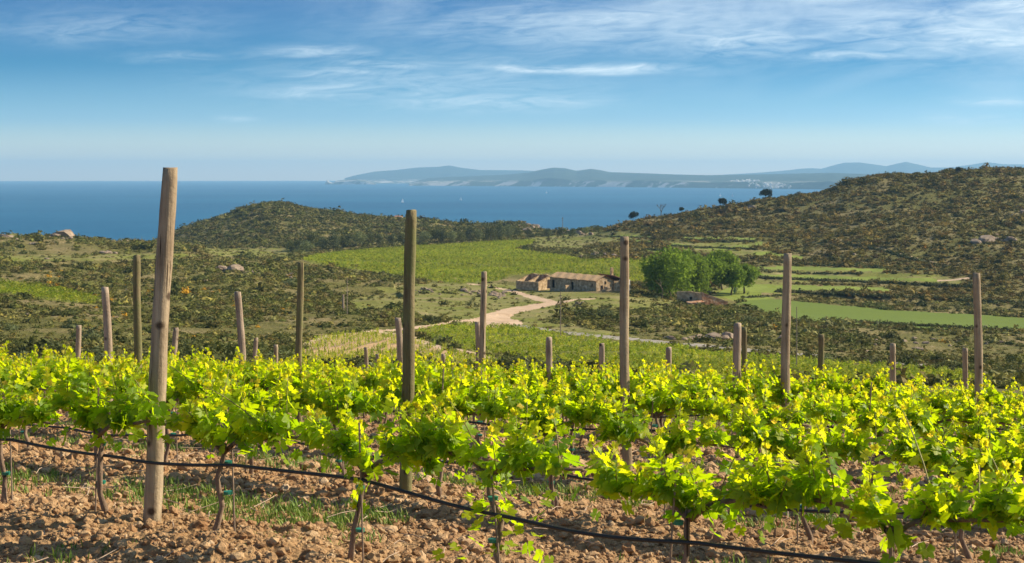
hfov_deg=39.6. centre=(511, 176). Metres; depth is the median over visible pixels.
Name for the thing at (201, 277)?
bush
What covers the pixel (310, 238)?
tree
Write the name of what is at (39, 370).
grape vine
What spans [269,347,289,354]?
grey green bush
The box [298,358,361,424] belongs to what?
grape vine
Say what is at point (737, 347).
wooden post
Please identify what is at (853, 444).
grape vine
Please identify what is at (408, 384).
wooden post
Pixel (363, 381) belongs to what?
grape vine
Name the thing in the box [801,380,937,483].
grape vine
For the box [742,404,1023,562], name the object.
grape vine
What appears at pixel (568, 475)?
drip hose
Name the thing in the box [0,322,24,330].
grey green bush
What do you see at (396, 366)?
grape vine
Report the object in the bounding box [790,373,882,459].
grape vine
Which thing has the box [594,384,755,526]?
grape vine
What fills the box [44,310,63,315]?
bush
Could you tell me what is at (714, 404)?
grape vine
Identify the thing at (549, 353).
wooden post
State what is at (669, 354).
wooden post
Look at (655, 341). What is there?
paved road
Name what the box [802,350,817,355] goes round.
bush
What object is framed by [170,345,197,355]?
bush
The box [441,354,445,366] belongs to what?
wooden post
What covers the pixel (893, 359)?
wooden post
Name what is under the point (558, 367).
bush
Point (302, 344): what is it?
bush
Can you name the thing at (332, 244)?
tree
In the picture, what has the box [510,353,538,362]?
bush
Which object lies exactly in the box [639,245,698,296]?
broadleaf tree
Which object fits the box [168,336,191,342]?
bush
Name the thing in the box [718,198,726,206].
pine tree
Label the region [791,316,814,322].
bush
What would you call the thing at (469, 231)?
tree
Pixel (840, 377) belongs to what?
grape vine
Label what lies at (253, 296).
bush
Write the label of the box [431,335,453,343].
grey green bush
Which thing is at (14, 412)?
grape vine
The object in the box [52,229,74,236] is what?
boulder
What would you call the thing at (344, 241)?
tree
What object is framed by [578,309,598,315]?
bush
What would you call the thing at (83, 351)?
bush
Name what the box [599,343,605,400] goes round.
wooden post
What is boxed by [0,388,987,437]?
drip hose
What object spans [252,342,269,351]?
bush
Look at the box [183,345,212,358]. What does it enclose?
bush
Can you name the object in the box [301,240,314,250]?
tree
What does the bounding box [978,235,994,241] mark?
boulder
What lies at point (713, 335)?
boulder
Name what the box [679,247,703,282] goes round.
broadleaf tree
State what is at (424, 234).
tree
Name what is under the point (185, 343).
bush
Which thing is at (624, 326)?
wooden post
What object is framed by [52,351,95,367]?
grape vine
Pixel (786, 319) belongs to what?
wooden post
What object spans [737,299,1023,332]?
crop field
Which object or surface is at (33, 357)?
grape vine
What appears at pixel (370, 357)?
bush
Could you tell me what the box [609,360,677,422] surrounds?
grape vine
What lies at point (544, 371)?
grape vine
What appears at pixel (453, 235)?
tree
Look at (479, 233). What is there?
tree
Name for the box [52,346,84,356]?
bush
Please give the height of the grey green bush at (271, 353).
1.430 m
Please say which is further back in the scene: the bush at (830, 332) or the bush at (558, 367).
the bush at (830, 332)
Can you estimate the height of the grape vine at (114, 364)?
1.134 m
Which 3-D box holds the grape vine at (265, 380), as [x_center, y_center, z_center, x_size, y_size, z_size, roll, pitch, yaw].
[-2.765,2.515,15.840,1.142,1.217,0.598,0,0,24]
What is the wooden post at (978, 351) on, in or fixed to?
on the vineyard soil
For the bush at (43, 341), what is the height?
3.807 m
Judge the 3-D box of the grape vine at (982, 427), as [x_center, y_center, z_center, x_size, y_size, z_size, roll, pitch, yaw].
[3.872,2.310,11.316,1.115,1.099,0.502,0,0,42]
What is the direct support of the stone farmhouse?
on the hillside
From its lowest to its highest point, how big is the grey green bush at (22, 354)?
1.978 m
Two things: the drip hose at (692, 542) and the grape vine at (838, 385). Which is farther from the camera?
the grape vine at (838, 385)
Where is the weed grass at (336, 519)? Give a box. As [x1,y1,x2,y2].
[0,417,1023,562]
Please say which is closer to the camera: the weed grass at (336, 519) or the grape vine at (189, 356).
the weed grass at (336, 519)
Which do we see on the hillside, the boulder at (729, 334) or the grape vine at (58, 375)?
the boulder at (729, 334)
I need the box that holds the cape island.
[325,179,375,183]
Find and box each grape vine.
[0,340,10,363]
[0,344,15,388]
[0,348,23,401]
[0,349,56,451]
[0,366,65,502]
[4,355,61,423]
[17,353,52,396]
[23,344,58,397]
[42,347,176,511]
[45,345,139,460]
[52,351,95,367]
[60,354,115,372]
[75,355,124,377]
[103,349,145,372]
[107,352,149,396]
[123,346,214,462]
[142,346,200,415]
[152,364,302,531]
[167,345,205,404]
[168,354,240,406]
[194,351,245,386]
[201,351,238,410]
[205,368,304,473]
[231,346,300,398]
[239,356,303,398]
[256,349,294,397]
[269,369,444,562]
[282,355,372,430]
[295,359,385,479]
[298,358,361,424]
[302,351,344,378]
[341,362,391,416]
[352,350,423,423]
[365,353,450,403]
[374,356,501,496]
[384,384,584,562]
[393,349,435,420]
[416,358,490,396]
[431,348,497,423]
[432,362,529,458]
[475,362,557,437]
[486,370,622,510]
[493,356,554,385]
[497,361,545,410]
[515,371,621,466]
[543,365,596,420]
[544,360,606,383]
[551,357,618,445]
[585,427,798,562]
[593,360,648,382]
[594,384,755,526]
[604,356,711,474]
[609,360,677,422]
[631,359,703,436]
[651,359,706,421]
[672,366,742,419]
[675,411,698,421]
[693,376,810,470]
[699,413,731,426]
[700,362,795,454]
[701,364,760,410]
[714,396,896,543]
[740,359,829,412]
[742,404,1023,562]
[760,375,815,412]
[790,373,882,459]
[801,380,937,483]
[809,362,893,428]
[822,362,892,417]
[862,408,1023,562]
[875,389,980,471]
[888,380,971,435]
[892,373,967,440]
[899,372,972,425]
[930,399,1023,490]
[962,375,1022,436]
[968,373,1023,419]
[968,391,1023,479]
[971,437,1023,537]
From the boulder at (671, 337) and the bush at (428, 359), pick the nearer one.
the bush at (428, 359)
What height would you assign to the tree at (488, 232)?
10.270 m
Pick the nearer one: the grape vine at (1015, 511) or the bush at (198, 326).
the grape vine at (1015, 511)
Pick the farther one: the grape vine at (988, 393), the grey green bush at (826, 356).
the grey green bush at (826, 356)
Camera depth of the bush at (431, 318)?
290.18 m
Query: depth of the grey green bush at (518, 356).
119.66 m
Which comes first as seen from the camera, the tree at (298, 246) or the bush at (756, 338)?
the bush at (756, 338)
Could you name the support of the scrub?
on the hillside
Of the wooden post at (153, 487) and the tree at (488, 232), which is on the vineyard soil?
the wooden post at (153, 487)
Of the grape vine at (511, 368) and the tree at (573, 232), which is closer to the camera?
the grape vine at (511, 368)
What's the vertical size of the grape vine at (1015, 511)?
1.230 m
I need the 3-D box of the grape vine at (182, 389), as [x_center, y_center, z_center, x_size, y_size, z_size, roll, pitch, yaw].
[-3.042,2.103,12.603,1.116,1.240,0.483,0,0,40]
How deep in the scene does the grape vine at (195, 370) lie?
16.37 m
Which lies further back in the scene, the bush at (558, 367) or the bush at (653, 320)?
the bush at (653, 320)
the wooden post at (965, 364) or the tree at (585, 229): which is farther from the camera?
the tree at (585, 229)
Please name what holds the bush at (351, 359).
on the hillside
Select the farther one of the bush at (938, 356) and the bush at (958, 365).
the bush at (938, 356)
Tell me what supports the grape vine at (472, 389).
on the vineyard soil
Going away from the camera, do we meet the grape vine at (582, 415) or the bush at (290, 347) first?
the grape vine at (582, 415)
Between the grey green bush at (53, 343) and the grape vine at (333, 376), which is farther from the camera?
the grey green bush at (53, 343)
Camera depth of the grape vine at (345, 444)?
7.70 m
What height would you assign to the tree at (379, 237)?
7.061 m
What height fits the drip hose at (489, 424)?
0.882 m
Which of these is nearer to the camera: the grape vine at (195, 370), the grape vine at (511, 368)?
the grape vine at (195, 370)
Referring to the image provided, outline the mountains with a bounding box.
[727,162,1023,174]
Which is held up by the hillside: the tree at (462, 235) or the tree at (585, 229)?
the tree at (462, 235)
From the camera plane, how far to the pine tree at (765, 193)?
961.66 m
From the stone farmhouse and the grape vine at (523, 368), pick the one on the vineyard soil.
the grape vine at (523, 368)
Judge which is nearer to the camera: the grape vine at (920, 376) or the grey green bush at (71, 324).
the grape vine at (920, 376)
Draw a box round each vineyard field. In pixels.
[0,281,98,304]
[302,333,491,365]
[305,242,643,283]
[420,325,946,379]
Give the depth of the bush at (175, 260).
530.23 m
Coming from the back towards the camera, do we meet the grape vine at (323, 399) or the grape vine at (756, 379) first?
the grape vine at (756, 379)
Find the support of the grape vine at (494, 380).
on the vineyard soil
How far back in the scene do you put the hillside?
502.14 m
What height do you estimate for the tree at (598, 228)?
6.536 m
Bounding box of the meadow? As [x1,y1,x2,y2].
[0,230,960,337]
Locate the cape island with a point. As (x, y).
(353, 181)
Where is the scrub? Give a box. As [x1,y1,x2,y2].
[0,162,1023,388]
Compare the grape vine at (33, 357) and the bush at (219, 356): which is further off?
the bush at (219, 356)
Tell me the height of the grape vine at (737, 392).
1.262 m
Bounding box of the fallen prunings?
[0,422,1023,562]
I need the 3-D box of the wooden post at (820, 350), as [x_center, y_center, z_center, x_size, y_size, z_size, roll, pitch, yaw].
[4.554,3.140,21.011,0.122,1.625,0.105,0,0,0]
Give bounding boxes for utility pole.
[347,277,347,313]
[560,291,560,335]
[796,307,796,366]
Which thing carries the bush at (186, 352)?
on the hillside
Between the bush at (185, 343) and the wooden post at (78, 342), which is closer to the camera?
the wooden post at (78, 342)
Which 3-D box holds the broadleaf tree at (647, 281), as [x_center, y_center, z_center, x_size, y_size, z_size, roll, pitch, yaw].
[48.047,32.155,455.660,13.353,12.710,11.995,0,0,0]
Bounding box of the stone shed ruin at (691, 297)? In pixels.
[677,291,727,305]
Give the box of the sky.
[0,0,1023,180]
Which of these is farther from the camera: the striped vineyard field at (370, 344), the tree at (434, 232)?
the tree at (434, 232)
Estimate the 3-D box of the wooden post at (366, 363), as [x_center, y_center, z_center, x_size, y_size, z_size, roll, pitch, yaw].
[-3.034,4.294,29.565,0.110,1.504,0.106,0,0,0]
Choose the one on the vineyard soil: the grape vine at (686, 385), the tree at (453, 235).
the grape vine at (686, 385)
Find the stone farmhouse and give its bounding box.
[547,268,629,291]
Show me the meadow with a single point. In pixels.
(425, 303)
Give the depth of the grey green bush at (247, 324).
270.71 m
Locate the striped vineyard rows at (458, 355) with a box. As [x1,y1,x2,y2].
[293,327,503,363]
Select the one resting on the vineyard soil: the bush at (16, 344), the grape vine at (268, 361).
the grape vine at (268, 361)
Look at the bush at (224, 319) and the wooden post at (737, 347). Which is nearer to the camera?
the wooden post at (737, 347)
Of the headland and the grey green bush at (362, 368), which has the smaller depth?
the grey green bush at (362, 368)
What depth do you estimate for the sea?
5763.11 m
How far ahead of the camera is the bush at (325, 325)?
270.18 m
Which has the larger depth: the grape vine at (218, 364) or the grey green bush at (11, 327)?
the grey green bush at (11, 327)
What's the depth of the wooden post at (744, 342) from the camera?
24.70 m
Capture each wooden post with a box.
[75,325,80,358]
[101,287,112,430]
[133,255,142,429]
[143,167,177,522]
[170,328,177,387]
[234,291,245,417]
[252,338,257,392]
[274,344,277,362]
[295,262,303,423]
[364,347,368,415]
[395,317,402,417]
[399,210,416,490]
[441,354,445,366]
[475,322,479,420]
[479,271,486,422]
[546,337,552,383]
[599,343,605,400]
[619,236,632,470]
[665,347,671,428]
[731,323,740,434]
[741,327,746,410]
[780,253,791,431]
[816,334,823,433]
[890,343,895,440]
[961,348,967,431]
[973,273,982,454]
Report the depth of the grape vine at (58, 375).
13.18 m
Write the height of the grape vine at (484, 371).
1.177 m
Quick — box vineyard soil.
[0,409,1023,562]
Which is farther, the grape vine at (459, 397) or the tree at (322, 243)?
the tree at (322, 243)
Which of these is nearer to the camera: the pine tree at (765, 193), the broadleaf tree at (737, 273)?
the broadleaf tree at (737, 273)
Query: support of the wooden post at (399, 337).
on the vineyard soil
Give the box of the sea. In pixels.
[0,181,826,240]
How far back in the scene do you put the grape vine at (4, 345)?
14.44 m
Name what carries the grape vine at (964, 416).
on the vineyard soil
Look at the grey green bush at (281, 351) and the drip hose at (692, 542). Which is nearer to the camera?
the drip hose at (692, 542)
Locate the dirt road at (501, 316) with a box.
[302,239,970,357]
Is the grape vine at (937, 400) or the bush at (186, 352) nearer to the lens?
the grape vine at (937, 400)
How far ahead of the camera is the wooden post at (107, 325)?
17.23 m
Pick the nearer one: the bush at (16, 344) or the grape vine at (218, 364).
the grape vine at (218, 364)
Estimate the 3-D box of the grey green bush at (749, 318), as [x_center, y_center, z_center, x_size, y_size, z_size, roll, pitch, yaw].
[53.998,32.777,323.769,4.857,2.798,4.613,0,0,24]
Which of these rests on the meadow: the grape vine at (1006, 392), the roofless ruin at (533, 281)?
the roofless ruin at (533, 281)
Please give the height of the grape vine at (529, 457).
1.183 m
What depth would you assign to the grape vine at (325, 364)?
22.80 m
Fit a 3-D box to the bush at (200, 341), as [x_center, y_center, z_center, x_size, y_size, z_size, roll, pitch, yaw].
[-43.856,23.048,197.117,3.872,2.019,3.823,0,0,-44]
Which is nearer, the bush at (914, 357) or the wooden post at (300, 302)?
the wooden post at (300, 302)
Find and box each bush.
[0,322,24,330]
[7,339,26,345]
[9,334,52,355]
[11,351,29,358]
[18,341,60,355]
[36,338,62,348]
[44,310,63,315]
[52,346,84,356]
[59,318,83,328]
[61,307,80,315]
[68,324,103,339]
[71,347,96,357]
[87,345,112,356]
[93,351,126,364]
[167,346,188,360]
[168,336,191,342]
[170,310,197,319]
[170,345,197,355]
[173,258,183,265]
[178,340,197,345]
[179,348,203,356]
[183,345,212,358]
[184,336,208,345]
[187,275,210,280]
[190,323,207,327]
[191,338,248,360]
[197,315,214,320]
[208,341,237,351]
[215,317,233,322]
[232,319,250,327]
[239,251,255,259]
[241,294,265,299]
[245,317,257,324]
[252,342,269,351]
[266,350,285,355]
[268,345,294,354]
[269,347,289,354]
[271,331,289,339]
[277,277,296,285]
[278,349,311,362]
[289,340,308,348]
[307,358,339,367]
[317,321,334,327]
[323,355,371,366]
[348,326,365,332]
[349,355,375,366]
[356,362,372,369]
[391,351,440,366]
[423,314,442,322]
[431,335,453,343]
[490,358,530,370]
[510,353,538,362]
[513,355,529,367]
[542,365,570,372]
[552,354,568,363]
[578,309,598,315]
[595,309,612,316]
[643,316,670,322]
[721,319,751,326]
[739,315,756,322]
[747,334,763,341]
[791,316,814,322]
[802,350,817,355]
[814,352,835,359]
[816,328,833,334]
[851,335,869,339]
[882,329,900,339]
[885,341,906,350]
[898,353,920,362]
[930,353,946,361]
[934,360,960,370]
[948,362,972,371]
[1004,363,1023,372]
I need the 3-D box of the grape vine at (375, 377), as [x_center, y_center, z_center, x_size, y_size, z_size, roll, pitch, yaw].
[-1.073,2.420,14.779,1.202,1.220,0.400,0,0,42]
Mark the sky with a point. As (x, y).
(91, 90)
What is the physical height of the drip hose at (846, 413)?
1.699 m
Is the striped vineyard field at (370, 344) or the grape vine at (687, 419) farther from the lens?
the striped vineyard field at (370, 344)
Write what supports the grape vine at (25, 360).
on the vineyard soil
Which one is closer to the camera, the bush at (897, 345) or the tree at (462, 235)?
the bush at (897, 345)
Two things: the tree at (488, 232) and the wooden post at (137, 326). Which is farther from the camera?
the tree at (488, 232)
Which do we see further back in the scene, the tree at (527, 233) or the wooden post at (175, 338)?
the tree at (527, 233)
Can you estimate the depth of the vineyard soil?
9.40 m
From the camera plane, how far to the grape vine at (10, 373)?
13.70 m
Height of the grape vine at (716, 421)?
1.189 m
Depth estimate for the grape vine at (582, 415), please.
10.38 m
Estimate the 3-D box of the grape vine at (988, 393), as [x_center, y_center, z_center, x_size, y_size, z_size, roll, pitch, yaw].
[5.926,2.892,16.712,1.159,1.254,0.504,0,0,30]
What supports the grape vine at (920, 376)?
on the vineyard soil
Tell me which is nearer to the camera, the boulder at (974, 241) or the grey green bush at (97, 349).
the grey green bush at (97, 349)
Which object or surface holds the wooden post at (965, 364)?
on the vineyard soil
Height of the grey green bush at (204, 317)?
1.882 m
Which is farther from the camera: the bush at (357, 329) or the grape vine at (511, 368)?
the bush at (357, 329)
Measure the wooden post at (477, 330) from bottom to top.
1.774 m
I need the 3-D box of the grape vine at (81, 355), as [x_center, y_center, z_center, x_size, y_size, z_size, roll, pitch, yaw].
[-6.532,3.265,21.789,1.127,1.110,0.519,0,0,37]
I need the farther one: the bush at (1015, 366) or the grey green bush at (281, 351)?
the bush at (1015, 366)
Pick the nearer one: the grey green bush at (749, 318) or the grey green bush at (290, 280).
the grey green bush at (749, 318)
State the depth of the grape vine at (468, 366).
21.25 m
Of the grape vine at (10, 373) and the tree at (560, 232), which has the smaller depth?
the grape vine at (10, 373)
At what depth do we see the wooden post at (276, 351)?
30.97 m
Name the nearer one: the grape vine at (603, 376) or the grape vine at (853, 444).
the grape vine at (853, 444)
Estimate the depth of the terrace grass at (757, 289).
567.62 m
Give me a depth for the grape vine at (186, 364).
20.56 m
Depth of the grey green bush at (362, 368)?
115.20 m
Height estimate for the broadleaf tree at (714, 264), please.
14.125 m
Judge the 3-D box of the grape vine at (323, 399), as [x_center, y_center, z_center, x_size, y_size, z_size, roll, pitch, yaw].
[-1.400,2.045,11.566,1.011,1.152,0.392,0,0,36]
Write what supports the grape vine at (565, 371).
on the vineyard soil
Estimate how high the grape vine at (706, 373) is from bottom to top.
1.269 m
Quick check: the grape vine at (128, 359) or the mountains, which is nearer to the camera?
the grape vine at (128, 359)
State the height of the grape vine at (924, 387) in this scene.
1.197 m
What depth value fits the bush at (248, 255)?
668.03 m
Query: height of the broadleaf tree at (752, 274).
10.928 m
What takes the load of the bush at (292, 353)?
on the hillside
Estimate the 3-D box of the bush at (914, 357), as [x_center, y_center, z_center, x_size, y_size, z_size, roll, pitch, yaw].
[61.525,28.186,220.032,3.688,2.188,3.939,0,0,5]
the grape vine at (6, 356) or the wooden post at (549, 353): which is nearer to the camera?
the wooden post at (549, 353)
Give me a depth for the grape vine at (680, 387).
15.96 m
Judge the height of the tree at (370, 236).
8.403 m
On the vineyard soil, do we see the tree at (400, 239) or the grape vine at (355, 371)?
the grape vine at (355, 371)
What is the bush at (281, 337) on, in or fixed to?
on the hillside
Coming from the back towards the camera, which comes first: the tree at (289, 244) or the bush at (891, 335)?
the tree at (289, 244)
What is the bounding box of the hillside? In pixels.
[0,168,1023,434]
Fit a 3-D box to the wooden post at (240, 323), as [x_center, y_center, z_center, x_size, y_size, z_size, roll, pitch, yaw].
[-3.780,2.566,19.882,0.202,1.925,0.112,0,0,0]
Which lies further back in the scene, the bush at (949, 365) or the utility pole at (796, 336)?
the bush at (949, 365)
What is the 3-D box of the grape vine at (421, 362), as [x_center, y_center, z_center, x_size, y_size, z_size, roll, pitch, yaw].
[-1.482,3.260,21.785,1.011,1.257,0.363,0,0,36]
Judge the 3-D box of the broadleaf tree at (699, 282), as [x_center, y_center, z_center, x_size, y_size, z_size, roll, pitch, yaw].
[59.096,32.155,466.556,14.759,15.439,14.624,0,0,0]
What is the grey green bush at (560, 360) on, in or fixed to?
on the hillside
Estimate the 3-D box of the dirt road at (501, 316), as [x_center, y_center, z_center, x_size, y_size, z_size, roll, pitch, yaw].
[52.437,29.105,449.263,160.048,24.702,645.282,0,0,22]
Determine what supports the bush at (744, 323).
on the hillside
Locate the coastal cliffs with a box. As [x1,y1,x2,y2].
[409,168,874,188]
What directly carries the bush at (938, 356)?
on the hillside
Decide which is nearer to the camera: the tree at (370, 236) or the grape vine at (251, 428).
the grape vine at (251, 428)
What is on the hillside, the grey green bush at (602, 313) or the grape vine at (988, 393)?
the grey green bush at (602, 313)
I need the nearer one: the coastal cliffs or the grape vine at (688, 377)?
the grape vine at (688, 377)
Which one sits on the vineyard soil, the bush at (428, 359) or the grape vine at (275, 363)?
the grape vine at (275, 363)
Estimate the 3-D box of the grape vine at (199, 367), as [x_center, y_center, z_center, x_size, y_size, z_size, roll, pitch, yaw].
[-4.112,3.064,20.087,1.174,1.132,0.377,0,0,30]
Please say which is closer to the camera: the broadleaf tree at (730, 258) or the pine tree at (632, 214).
the broadleaf tree at (730, 258)
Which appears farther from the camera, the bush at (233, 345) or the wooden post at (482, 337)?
the bush at (233, 345)
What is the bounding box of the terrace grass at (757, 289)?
[609,235,936,300]
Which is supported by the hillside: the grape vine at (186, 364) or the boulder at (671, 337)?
the boulder at (671, 337)
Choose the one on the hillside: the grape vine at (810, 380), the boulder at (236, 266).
the boulder at (236, 266)
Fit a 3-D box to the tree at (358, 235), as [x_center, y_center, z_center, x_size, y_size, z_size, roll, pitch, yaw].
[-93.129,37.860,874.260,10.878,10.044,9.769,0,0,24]
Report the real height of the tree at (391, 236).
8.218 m
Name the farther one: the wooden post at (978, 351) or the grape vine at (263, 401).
the wooden post at (978, 351)
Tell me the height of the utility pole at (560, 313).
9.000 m
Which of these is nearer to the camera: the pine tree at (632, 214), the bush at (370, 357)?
the bush at (370, 357)
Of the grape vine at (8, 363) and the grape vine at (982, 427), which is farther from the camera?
the grape vine at (8, 363)
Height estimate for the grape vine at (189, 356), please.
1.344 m
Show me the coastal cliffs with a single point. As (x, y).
(557, 177)
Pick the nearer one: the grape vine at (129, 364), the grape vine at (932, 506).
the grape vine at (932, 506)
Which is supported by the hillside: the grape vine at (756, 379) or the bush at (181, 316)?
the bush at (181, 316)
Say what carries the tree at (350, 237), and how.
on the hillside
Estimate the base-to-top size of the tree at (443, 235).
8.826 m
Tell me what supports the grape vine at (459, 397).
on the vineyard soil
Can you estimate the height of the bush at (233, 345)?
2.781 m
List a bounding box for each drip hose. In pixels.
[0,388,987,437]
[0,438,880,562]
[2,395,958,456]
[26,424,1021,526]
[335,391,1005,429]
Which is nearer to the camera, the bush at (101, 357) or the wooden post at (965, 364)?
the wooden post at (965, 364)
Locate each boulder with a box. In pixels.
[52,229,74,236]
[227,264,243,271]
[663,335,676,339]
[707,332,721,338]
[721,332,732,337]
[970,239,981,243]
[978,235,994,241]
[1006,236,1016,240]
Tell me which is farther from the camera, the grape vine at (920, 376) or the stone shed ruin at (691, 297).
the stone shed ruin at (691, 297)
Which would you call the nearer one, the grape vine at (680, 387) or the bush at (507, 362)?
the grape vine at (680, 387)
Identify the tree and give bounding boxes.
[284,240,294,250]
[294,239,302,250]
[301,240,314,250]
[303,231,319,249]
[315,237,328,248]
[323,233,340,248]
[336,235,347,246]
[344,234,355,246]
[353,231,368,245]
[364,232,375,242]
[374,234,382,242]
[385,233,395,243]
[396,233,404,242]
[420,230,431,240]
[428,228,441,241]
[435,230,447,240]
[447,231,457,240]
[456,231,466,240]
[464,227,477,239]
[474,230,482,238]
[483,225,497,238]
[494,223,507,237]
[513,227,523,235]
[524,228,532,235]
[544,228,552,237]
[556,228,565,237]
[568,228,577,237]
[581,227,588,234]
[593,225,601,232]
[628,211,639,218]
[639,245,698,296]
[642,260,680,292]
[675,251,713,293]
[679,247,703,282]
[698,255,732,294]
[703,250,740,289]
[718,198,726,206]
[718,263,746,294]
[737,262,762,292]
[758,189,772,200]
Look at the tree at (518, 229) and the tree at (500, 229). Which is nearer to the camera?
the tree at (500, 229)
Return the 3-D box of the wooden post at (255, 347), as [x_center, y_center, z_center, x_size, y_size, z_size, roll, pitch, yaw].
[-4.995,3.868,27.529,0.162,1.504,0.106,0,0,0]
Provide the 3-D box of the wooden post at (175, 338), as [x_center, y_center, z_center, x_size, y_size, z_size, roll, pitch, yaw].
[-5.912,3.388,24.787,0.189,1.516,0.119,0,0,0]
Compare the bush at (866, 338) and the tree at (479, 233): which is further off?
the tree at (479, 233)
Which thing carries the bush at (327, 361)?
on the hillside
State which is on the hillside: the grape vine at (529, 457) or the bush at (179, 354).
the bush at (179, 354)
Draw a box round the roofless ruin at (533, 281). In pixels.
[516,273,549,289]
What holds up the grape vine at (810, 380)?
on the vineyard soil
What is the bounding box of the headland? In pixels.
[344,165,532,183]
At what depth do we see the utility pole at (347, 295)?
306.67 m
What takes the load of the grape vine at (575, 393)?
on the vineyard soil
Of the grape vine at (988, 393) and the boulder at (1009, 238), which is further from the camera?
the boulder at (1009, 238)
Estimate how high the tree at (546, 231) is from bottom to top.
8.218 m
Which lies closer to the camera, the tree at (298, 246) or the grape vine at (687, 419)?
the grape vine at (687, 419)
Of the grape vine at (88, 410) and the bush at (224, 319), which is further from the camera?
the bush at (224, 319)
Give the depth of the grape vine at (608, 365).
22.91 m
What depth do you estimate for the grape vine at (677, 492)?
6.61 m
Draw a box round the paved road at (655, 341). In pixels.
[516,324,933,365]
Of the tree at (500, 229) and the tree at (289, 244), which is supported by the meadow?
the tree at (289, 244)
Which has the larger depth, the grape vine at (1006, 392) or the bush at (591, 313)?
the bush at (591, 313)
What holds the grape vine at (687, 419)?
on the vineyard soil
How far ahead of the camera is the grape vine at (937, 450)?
8.71 m
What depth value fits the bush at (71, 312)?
299.88 m
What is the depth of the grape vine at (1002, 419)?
14.07 m
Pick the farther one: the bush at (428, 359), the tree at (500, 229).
the tree at (500, 229)
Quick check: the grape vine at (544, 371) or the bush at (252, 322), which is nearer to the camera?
the grape vine at (544, 371)
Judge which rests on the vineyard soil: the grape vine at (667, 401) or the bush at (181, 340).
the grape vine at (667, 401)
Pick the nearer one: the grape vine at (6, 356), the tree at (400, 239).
the grape vine at (6, 356)
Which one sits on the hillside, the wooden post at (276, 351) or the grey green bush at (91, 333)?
the grey green bush at (91, 333)
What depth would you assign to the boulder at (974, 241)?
681.20 m
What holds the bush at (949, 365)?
on the hillside

